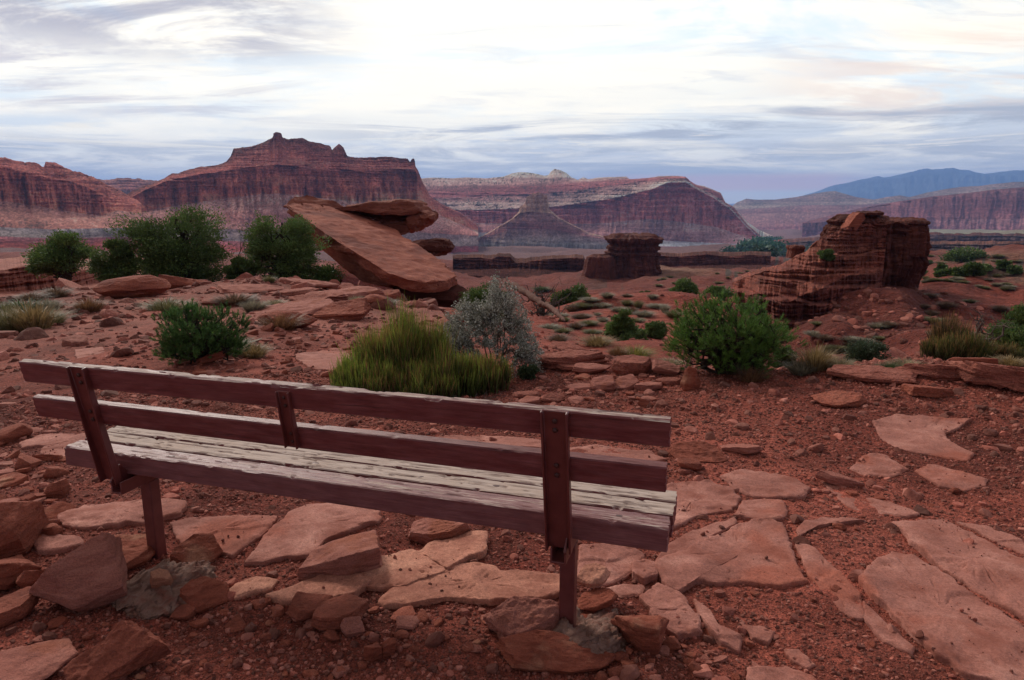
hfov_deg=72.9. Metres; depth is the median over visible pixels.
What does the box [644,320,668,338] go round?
juniper tree
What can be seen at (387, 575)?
flat rock
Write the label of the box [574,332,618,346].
grass tuft
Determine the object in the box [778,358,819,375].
desert shrub
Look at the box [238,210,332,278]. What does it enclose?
juniper tree
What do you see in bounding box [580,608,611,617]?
rock
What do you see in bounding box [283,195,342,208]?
boulder
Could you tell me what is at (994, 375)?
rock
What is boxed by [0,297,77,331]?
grass tuft
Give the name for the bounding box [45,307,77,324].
grass tuft
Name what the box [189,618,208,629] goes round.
stone
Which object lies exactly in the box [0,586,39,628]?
rock
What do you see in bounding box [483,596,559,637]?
rock
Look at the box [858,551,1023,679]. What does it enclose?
flat rock
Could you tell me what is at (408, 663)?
stone
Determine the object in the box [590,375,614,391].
rock
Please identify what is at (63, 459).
stone
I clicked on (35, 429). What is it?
stone
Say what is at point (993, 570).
flat rock
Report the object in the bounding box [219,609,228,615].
stone
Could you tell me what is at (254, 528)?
flat rock
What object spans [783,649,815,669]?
flat rock
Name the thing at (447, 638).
stone
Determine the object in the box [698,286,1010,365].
stone litter
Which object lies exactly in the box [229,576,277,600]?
flat rock
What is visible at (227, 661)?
stone
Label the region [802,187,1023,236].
hills
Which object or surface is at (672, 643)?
stone
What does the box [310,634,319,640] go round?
stone
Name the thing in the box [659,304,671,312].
desert shrub
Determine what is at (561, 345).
rock
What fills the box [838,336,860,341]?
desert shrub
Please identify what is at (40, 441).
flat rock
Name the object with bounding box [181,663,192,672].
stone
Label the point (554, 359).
rock
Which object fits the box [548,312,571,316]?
desert shrub
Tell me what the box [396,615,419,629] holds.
rock
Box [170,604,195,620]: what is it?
rock
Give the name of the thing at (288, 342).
stone
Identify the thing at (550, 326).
desert shrub
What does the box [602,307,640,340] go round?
pinyon tree
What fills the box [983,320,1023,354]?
juniper tree
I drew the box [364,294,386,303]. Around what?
rock
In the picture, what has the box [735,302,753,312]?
juniper bush
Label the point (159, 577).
rock
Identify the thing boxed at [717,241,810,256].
grove
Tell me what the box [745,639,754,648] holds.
stone
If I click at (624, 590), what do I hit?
flat rock
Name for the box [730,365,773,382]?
grass tuft
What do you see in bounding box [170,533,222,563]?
rock
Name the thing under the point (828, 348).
desert shrub
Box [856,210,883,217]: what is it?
rock outcrop
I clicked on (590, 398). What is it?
stone
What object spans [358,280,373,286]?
rock
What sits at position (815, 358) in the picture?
grass tuft
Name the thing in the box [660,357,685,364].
grass tuft
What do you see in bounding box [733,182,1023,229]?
hills
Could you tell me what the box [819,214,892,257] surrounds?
rock outcrop
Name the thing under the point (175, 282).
rock
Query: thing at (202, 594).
rock
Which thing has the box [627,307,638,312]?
desert shrub
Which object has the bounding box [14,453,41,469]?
stone
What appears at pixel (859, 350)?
desert shrub
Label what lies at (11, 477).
stone
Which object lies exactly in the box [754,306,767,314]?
juniper bush
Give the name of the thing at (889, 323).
desert shrub
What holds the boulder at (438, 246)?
on the boulder at (387, 254)
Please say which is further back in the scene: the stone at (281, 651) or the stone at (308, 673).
the stone at (281, 651)
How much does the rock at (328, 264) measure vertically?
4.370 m
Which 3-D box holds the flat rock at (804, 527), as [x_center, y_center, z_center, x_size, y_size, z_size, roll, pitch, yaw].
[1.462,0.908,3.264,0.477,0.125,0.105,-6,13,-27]
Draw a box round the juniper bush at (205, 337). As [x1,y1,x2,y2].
[148,296,251,366]
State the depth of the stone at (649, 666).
2.25 m
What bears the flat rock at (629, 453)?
on the ground
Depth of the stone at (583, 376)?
6.24 m
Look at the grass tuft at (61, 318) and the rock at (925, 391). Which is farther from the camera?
the grass tuft at (61, 318)
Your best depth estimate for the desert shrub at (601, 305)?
46.28 m
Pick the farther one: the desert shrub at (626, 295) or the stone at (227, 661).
the desert shrub at (626, 295)
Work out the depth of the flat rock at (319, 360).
7.81 m
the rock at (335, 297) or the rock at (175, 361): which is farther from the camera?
the rock at (335, 297)
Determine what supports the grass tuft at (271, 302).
on the ground
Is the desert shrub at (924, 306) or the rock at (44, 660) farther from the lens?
the desert shrub at (924, 306)
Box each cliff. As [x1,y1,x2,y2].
[453,253,584,277]
[659,251,770,268]
[775,232,1023,249]
[930,240,1023,250]
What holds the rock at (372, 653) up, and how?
on the ground
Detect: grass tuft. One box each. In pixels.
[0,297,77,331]
[0,298,55,311]
[0,299,32,313]
[0,304,61,330]
[4,291,51,300]
[31,285,75,297]
[31,297,65,309]
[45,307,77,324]
[63,296,112,311]
[130,295,191,312]
[225,334,260,354]
[232,341,274,357]
[254,313,309,330]
[260,275,275,282]
[265,299,287,304]
[376,297,401,305]
[530,285,550,292]
[545,332,573,341]
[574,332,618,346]
[603,345,631,355]
[616,344,662,358]
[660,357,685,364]
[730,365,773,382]
[785,341,843,371]
[826,356,860,367]
[871,361,902,367]
[883,357,928,367]
[917,325,998,360]
[985,353,1023,366]
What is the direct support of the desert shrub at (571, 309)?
on the ground
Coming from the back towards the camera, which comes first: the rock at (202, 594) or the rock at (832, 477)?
the rock at (832, 477)
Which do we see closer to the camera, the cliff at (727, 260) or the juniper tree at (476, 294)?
the juniper tree at (476, 294)
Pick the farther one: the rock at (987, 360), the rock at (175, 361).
the rock at (175, 361)
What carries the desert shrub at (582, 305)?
on the ground
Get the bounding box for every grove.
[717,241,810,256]
[733,235,789,251]
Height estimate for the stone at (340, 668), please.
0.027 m
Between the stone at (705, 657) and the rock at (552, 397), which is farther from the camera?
the rock at (552, 397)
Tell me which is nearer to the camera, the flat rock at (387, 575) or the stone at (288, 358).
the flat rock at (387, 575)
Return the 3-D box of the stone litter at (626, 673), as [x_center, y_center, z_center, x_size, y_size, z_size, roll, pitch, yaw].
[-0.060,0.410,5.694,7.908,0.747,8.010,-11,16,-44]
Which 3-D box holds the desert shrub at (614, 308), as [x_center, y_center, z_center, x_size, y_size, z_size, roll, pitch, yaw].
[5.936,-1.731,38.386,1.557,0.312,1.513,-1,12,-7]
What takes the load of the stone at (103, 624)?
on the ground
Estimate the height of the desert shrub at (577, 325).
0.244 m
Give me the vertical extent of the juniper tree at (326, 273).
1.173 m
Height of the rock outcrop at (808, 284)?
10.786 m
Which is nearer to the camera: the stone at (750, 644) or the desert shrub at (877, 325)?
the stone at (750, 644)
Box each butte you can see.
[478,192,608,248]
[603,232,663,278]
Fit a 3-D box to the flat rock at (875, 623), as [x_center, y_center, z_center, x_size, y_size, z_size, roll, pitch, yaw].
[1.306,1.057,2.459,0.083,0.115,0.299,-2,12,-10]
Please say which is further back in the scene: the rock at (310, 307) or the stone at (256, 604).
the rock at (310, 307)
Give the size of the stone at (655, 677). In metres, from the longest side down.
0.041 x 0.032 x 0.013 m
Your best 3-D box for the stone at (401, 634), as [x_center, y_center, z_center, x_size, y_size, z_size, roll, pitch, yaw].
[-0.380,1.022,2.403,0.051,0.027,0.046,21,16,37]
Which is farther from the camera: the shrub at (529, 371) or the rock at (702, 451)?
the shrub at (529, 371)
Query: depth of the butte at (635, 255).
210.66 m
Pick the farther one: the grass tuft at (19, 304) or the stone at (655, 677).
the grass tuft at (19, 304)
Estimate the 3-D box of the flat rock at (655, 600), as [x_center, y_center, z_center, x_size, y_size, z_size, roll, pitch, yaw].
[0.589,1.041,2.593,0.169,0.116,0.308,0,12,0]
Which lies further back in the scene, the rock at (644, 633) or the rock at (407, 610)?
the rock at (407, 610)
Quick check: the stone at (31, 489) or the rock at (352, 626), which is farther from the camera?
the stone at (31, 489)
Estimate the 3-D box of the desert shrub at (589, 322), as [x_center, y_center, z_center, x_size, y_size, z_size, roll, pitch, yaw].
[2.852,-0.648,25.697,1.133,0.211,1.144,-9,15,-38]
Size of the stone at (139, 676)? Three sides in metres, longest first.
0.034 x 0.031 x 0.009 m
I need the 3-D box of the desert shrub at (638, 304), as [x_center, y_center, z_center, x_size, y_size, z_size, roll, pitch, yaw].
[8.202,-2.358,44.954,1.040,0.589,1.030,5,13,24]
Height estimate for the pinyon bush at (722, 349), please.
0.821 m
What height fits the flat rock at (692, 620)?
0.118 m
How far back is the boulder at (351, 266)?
29.52 m
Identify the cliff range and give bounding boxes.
[421,169,771,247]
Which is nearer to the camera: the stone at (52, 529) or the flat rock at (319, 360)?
the stone at (52, 529)
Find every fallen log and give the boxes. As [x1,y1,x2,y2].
[510,282,545,307]
[544,302,564,321]
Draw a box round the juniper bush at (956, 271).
[944,266,973,276]
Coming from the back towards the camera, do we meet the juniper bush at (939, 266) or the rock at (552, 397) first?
the juniper bush at (939, 266)
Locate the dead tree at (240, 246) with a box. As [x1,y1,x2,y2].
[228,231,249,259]
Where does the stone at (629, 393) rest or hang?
on the ground
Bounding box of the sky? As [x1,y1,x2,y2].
[0,0,1023,203]
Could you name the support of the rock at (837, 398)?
on the ground
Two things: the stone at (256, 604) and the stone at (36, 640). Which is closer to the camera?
the stone at (36, 640)
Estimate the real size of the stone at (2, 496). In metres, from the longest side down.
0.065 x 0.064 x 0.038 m
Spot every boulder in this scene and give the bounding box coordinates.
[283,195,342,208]
[286,203,457,292]
[305,233,393,287]
[335,199,427,234]
[392,284,466,307]
[406,204,438,231]
[413,238,454,255]
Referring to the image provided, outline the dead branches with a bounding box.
[970,308,1014,342]
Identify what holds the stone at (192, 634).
on the ground
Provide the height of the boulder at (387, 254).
3.377 m
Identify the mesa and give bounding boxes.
[0,157,141,251]
[98,178,156,193]
[127,132,477,253]
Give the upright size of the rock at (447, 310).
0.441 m
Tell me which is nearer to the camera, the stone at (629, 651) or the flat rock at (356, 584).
the stone at (629, 651)
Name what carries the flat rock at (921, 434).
on the ground
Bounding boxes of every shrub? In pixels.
[208,292,263,305]
[239,298,270,312]
[328,292,515,397]
[438,269,544,377]
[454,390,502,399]
[515,278,577,315]
[517,363,539,379]
[536,323,565,328]
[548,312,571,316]
[552,327,576,333]
[562,304,582,311]
[564,322,585,328]
[569,313,594,318]
[570,301,594,308]
[575,319,601,325]
[578,296,603,301]
[581,328,603,333]
[593,302,612,308]
[595,316,610,321]
[599,292,615,297]
[608,306,628,311]
[619,299,634,305]
[621,293,634,296]
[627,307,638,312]
[631,300,645,307]
[631,310,657,316]
[632,317,647,322]
[644,303,668,307]
[647,294,659,298]
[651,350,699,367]
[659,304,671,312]
[663,309,680,317]
[735,357,773,381]
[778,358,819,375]
[801,330,819,336]
[808,321,821,325]
[815,334,835,340]
[822,344,841,352]
[827,344,846,349]
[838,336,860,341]
[842,336,893,362]
[867,322,890,328]
[874,335,886,339]
[875,320,898,326]
[920,303,932,308]
[924,309,986,341]
[924,316,941,321]
[925,293,940,297]
[925,309,941,315]
[935,300,960,308]
[947,276,965,280]
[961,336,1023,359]
[962,299,979,302]
[989,282,1002,285]
[990,305,1010,311]
[1002,284,1018,287]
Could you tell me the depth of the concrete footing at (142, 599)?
2.62 m
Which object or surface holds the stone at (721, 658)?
on the ground
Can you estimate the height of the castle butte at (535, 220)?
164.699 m
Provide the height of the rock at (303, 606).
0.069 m
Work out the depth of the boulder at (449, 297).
28.31 m
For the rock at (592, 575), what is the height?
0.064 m
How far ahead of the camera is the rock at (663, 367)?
6.27 m
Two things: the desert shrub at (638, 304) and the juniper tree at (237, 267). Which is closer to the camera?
the juniper tree at (237, 267)
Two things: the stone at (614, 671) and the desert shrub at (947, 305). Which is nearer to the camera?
the stone at (614, 671)
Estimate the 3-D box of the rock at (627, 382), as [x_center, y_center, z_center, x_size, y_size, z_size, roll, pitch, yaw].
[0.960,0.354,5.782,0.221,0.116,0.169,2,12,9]
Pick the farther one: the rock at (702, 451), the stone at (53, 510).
the rock at (702, 451)
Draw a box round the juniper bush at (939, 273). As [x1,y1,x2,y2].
[932,269,947,277]
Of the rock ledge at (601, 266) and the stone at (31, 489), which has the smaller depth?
the stone at (31, 489)
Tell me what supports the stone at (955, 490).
on the ground
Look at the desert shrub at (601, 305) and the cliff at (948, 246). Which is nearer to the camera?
the desert shrub at (601, 305)
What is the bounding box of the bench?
[18,359,676,627]
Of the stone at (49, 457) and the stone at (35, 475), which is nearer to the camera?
the stone at (35, 475)
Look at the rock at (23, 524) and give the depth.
2.97 m
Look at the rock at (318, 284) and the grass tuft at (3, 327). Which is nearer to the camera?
the grass tuft at (3, 327)
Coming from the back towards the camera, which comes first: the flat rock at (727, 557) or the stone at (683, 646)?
the flat rock at (727, 557)
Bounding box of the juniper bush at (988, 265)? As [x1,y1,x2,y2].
[982,263,993,271]
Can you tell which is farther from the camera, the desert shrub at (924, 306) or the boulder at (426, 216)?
the desert shrub at (924, 306)
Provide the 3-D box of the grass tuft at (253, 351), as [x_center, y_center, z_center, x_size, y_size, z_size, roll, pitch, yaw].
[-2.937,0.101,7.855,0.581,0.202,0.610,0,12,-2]
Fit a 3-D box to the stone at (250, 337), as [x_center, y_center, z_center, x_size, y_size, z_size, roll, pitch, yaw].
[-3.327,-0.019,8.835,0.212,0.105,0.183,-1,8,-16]
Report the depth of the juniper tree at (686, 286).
54.18 m
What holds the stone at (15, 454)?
on the ground
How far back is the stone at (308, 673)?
2.23 m
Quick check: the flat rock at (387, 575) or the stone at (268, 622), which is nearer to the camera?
the stone at (268, 622)
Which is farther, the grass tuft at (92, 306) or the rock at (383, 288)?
the rock at (383, 288)
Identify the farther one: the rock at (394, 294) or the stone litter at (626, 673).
the rock at (394, 294)
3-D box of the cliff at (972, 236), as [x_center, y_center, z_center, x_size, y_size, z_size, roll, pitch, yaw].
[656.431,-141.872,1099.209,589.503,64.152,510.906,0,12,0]
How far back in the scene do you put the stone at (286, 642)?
2.38 m
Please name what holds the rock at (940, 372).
on the ground
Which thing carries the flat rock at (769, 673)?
on the ground
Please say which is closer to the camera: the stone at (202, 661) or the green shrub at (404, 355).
the stone at (202, 661)
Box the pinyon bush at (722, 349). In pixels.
[662,288,809,378]
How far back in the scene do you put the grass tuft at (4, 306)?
13.21 m
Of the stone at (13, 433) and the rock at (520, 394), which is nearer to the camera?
the stone at (13, 433)
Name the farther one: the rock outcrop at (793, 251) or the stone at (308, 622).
the rock outcrop at (793, 251)
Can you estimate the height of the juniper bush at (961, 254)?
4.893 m
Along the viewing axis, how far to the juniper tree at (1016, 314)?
19.35 m
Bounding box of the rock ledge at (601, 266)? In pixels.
[581,254,617,279]
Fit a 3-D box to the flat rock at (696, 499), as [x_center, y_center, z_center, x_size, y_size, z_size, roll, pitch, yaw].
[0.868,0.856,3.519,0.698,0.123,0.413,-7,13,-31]
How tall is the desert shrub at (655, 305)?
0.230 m
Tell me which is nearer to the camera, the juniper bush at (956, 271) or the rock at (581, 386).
the rock at (581, 386)
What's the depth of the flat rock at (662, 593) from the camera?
2.63 m
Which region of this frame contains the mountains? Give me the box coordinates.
[806,168,1023,199]
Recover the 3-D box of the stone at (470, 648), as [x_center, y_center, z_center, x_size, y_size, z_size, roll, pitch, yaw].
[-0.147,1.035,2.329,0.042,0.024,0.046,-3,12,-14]
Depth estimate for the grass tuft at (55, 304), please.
14.04 m
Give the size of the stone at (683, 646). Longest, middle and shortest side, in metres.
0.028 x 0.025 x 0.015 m
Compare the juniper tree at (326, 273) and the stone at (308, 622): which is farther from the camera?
the juniper tree at (326, 273)
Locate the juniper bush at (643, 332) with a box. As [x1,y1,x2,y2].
[637,328,648,339]
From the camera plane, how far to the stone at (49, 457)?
4.11 m
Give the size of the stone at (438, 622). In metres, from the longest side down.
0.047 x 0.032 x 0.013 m
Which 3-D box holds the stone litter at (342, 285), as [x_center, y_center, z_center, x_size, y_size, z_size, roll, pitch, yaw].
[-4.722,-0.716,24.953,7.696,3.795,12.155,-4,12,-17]
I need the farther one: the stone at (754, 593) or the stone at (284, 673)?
the stone at (754, 593)
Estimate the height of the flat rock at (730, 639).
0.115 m
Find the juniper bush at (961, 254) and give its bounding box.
[938,244,991,261]
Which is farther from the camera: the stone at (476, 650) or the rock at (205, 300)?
the rock at (205, 300)
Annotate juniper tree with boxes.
[19,228,100,280]
[84,235,143,281]
[103,202,236,281]
[221,255,258,279]
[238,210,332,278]
[300,260,348,282]
[458,280,511,326]
[548,282,590,305]
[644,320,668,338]
[669,277,698,294]
[701,284,734,300]
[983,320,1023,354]
[984,301,1023,331]
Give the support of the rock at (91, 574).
on the ground
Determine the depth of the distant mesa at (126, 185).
2189.28 m
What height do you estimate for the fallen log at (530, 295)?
0.656 m
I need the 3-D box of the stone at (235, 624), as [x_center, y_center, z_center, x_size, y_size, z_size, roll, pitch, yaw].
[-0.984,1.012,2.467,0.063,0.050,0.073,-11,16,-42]
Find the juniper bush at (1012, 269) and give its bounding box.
[1006,264,1023,274]
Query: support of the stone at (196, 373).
on the ground
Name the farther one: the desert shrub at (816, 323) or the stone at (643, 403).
the desert shrub at (816, 323)
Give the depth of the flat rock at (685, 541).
3.12 m
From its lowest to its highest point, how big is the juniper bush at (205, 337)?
0.753 m
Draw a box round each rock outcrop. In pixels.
[731,223,886,330]
[786,244,804,257]
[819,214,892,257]
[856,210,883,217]
[869,217,931,288]
[890,217,930,256]
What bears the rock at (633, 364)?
on the ground
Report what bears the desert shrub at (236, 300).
on the ground
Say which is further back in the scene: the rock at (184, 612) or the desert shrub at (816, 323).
the desert shrub at (816, 323)
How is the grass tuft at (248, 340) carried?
on the ground
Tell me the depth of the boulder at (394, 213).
34.24 m
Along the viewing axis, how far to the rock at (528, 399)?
5.37 m
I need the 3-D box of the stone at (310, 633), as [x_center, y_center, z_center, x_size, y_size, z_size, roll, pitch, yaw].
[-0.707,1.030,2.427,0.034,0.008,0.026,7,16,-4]
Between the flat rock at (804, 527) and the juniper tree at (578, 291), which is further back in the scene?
the juniper tree at (578, 291)
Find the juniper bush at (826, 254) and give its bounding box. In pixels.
[816,248,835,260]
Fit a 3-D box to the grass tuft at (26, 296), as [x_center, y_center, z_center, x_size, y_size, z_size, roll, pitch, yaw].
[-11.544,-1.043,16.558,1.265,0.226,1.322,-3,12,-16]
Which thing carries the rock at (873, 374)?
on the ground
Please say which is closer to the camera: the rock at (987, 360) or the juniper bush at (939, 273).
the rock at (987, 360)
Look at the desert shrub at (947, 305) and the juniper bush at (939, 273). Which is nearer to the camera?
the desert shrub at (947, 305)
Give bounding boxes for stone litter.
[0,272,448,406]
[0,276,1023,446]
[0,349,1023,679]
[274,276,406,301]
[505,290,704,363]
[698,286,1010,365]
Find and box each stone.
[0,423,32,443]
[0,452,7,457]
[0,467,14,475]
[0,472,28,488]
[0,474,16,482]
[0,494,6,499]
[0,498,18,502]
[5,449,20,459]
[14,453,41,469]
[15,467,31,472]
[19,486,34,491]
[20,494,35,500]
[31,427,43,432]
[31,471,43,478]
[32,454,62,461]
[32,638,43,642]
[33,497,45,503]
[34,493,46,498]
[41,523,63,535]
[42,430,56,433]
[42,466,69,479]
[43,479,70,497]
[43,499,58,503]
[44,501,75,518]
[48,519,59,524]
[48,616,67,629]
[54,664,66,675]
[56,456,65,461]
[83,633,94,640]
[101,622,109,627]
[134,672,145,679]
[164,666,174,672]
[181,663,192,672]
[188,632,198,637]
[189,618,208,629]
[194,370,207,375]
[199,659,207,666]
[205,370,214,374]
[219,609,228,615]
[220,658,233,666]
[225,613,245,633]
[244,334,259,341]
[245,329,258,334]
[251,598,268,609]
[259,632,271,641]
[261,323,274,331]
[262,369,270,373]
[265,619,273,625]
[271,604,284,617]
[273,332,285,335]
[277,649,284,653]
[280,639,290,646]
[282,671,287,676]
[285,340,294,344]
[285,356,292,360]
[290,337,301,341]
[302,669,318,677]
[305,619,312,628]
[306,631,314,636]
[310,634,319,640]
[320,371,331,376]
[323,629,339,641]
[328,348,343,350]
[330,343,338,347]
[332,665,350,678]
[336,665,344,671]
[337,343,349,349]
[357,661,367,669]
[368,606,379,613]
[394,630,409,639]
[405,660,412,666]
[417,610,429,622]
[434,618,442,626]
[443,633,449,641]
[462,641,473,652]
[464,641,480,652]
[473,639,480,644]
[478,607,485,612]
[538,375,546,379]
[568,396,584,403]
[574,373,590,379]
[584,397,594,400]
[594,671,608,679]
[607,666,623,677]
[614,651,628,662]
[620,660,634,664]
[625,391,634,395]
[625,646,633,654]
[637,398,652,406]
[638,373,646,377]
[641,396,655,401]
[644,389,654,394]
[645,663,653,670]
[649,674,660,679]
[659,645,669,655]
[662,636,680,650]
[680,644,687,649]
[683,657,694,664]
[686,652,696,658]
[688,660,702,672]
[701,654,709,660]
[713,655,728,662]
[731,672,739,679]
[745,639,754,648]
[750,590,759,595]
[810,597,817,601]
[831,584,841,591]
[832,523,846,530]
[846,490,857,495]
[867,640,875,647]
[874,495,885,499]
[949,487,962,493]
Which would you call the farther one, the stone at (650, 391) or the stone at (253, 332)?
the stone at (253, 332)
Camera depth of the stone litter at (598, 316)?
22.74 m
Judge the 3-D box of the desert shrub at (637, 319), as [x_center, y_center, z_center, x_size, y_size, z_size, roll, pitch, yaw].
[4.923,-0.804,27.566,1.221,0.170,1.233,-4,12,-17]
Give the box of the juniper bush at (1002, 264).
[995,259,1012,269]
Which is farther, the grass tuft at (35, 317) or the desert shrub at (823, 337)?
the desert shrub at (823, 337)
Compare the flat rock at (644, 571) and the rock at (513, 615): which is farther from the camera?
the flat rock at (644, 571)
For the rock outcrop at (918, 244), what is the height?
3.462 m
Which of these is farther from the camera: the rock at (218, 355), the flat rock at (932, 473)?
the rock at (218, 355)
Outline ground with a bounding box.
[0,204,1023,679]
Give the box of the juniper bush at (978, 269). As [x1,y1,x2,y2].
[961,261,991,276]
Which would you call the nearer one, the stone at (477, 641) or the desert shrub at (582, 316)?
the stone at (477, 641)
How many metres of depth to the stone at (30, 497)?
3.48 m
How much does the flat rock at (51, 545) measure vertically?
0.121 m
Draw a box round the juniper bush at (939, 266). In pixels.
[933,263,948,271]
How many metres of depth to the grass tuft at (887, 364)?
5.69 m
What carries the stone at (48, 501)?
on the ground
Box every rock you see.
[0,501,48,558]
[0,554,41,589]
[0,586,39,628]
[0,638,78,679]
[16,570,44,588]
[18,433,77,449]
[29,533,127,611]
[34,534,83,554]
[40,433,85,455]
[57,498,186,529]
[63,620,170,679]
[74,347,104,357]
[92,275,170,298]
[115,534,155,569]
[150,568,172,588]
[158,274,202,288]
[170,515,276,557]
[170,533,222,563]
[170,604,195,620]
[172,359,192,364]
[179,576,228,613]
[189,351,224,363]
[200,293,258,304]
[215,284,284,293]
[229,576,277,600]
[244,503,381,565]
[252,298,333,314]
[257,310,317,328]
[265,573,370,605]
[268,287,318,296]
[278,277,338,287]
[287,591,333,621]
[288,292,347,301]
[294,350,350,370]
[298,530,382,580]
[305,286,384,298]
[311,593,369,631]
[312,298,370,319]
[314,263,337,273]
[335,265,358,284]
[340,616,364,636]
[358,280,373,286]
[361,549,444,591]
[363,643,381,661]
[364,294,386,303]
[374,285,391,289]
[377,562,559,609]
[380,638,395,656]
[383,289,400,300]
[390,606,416,620]
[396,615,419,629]
[408,518,470,543]
[419,530,487,569]
[438,435,540,447]
[444,308,469,325]
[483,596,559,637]
[495,629,614,674]
[512,391,538,398]
[518,395,540,403]
[534,349,608,368]
[541,392,565,402]
[549,341,588,350]
[555,364,574,370]
[565,383,591,389]
[570,444,666,460]
[572,363,611,373]
[577,543,644,588]
[577,563,610,587]
[577,588,617,611]
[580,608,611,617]
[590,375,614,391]
[608,584,644,597]
[611,354,651,375]
[611,615,668,654]
[615,374,638,389]
[631,558,657,585]
[634,382,662,389]
[639,583,686,610]
[649,585,701,635]
[651,359,681,374]
[654,518,808,593]
[655,377,681,385]
[655,517,736,560]
[659,610,700,640]
[666,479,740,528]
[668,441,727,462]
[676,458,701,470]
[680,366,700,390]
[693,599,742,655]
[719,444,762,453]
[719,469,810,499]
[733,499,787,521]
[742,624,774,645]
[746,666,816,679]
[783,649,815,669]
[795,544,864,620]
[796,517,863,535]
[811,390,867,407]
[815,470,864,487]
[821,481,919,518]
[826,364,917,383]
[840,212,865,231]
[850,453,908,477]
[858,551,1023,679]
[863,601,915,654]
[872,414,974,461]
[891,519,1023,620]
[895,363,962,380]
[901,384,953,397]
[915,464,987,491]
[942,360,1023,392]
[948,357,997,363]
[957,522,1023,554]
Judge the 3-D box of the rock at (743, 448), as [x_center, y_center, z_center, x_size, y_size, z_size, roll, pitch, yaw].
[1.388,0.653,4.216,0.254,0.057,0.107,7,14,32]
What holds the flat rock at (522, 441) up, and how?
on the ground
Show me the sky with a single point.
(740, 100)
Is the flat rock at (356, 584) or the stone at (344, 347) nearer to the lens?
the flat rock at (356, 584)
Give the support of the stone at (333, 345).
on the ground
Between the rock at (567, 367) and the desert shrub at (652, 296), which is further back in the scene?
the desert shrub at (652, 296)
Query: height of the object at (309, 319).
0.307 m
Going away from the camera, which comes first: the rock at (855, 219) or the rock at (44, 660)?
the rock at (44, 660)
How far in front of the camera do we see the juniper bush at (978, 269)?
74.43 m
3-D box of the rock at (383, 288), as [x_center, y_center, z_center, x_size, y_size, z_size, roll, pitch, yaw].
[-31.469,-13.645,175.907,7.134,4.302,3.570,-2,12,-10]
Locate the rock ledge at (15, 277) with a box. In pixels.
[0,256,145,296]
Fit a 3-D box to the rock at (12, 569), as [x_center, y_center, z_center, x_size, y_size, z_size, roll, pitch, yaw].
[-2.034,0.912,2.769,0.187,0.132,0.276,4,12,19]
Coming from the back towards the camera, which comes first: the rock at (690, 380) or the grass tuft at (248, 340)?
the grass tuft at (248, 340)
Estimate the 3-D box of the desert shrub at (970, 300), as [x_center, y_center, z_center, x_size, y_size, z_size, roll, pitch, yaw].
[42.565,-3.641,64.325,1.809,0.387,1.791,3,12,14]
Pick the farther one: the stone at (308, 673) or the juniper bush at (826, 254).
the juniper bush at (826, 254)
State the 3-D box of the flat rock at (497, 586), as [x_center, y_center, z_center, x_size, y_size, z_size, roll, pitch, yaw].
[-0.146,0.998,2.736,0.730,0.125,0.324,0,12,0]
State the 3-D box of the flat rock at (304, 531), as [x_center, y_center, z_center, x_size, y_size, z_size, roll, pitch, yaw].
[-0.866,0.912,3.170,0.510,0.134,0.577,0,12,0]
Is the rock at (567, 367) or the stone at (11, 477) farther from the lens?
the rock at (567, 367)
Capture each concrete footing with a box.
[110,558,217,619]
[551,606,630,663]
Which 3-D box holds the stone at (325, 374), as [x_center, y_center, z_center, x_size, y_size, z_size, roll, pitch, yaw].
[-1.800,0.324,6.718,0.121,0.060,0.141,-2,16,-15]
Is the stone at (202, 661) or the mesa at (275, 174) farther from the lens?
the mesa at (275, 174)
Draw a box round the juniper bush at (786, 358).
[772,344,798,367]
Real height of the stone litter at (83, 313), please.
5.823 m
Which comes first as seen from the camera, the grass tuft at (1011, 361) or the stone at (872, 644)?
the stone at (872, 644)
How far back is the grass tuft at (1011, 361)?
5.58 m
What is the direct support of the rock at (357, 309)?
on the ground
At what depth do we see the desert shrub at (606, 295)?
47.84 m
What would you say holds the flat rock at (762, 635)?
on the ground
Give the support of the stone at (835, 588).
on the ground
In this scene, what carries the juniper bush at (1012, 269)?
on the ground
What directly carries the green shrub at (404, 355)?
on the ground
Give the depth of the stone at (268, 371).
6.68 m
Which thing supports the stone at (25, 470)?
on the ground
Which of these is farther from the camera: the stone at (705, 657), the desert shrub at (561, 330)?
the desert shrub at (561, 330)
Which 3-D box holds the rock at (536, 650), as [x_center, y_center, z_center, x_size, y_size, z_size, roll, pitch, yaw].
[0.143,1.030,2.290,0.402,0.072,0.163,1,12,4]
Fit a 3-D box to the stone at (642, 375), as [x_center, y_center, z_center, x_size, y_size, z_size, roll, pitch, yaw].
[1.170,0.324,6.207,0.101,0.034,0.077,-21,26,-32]
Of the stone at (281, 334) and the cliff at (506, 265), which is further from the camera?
the cliff at (506, 265)

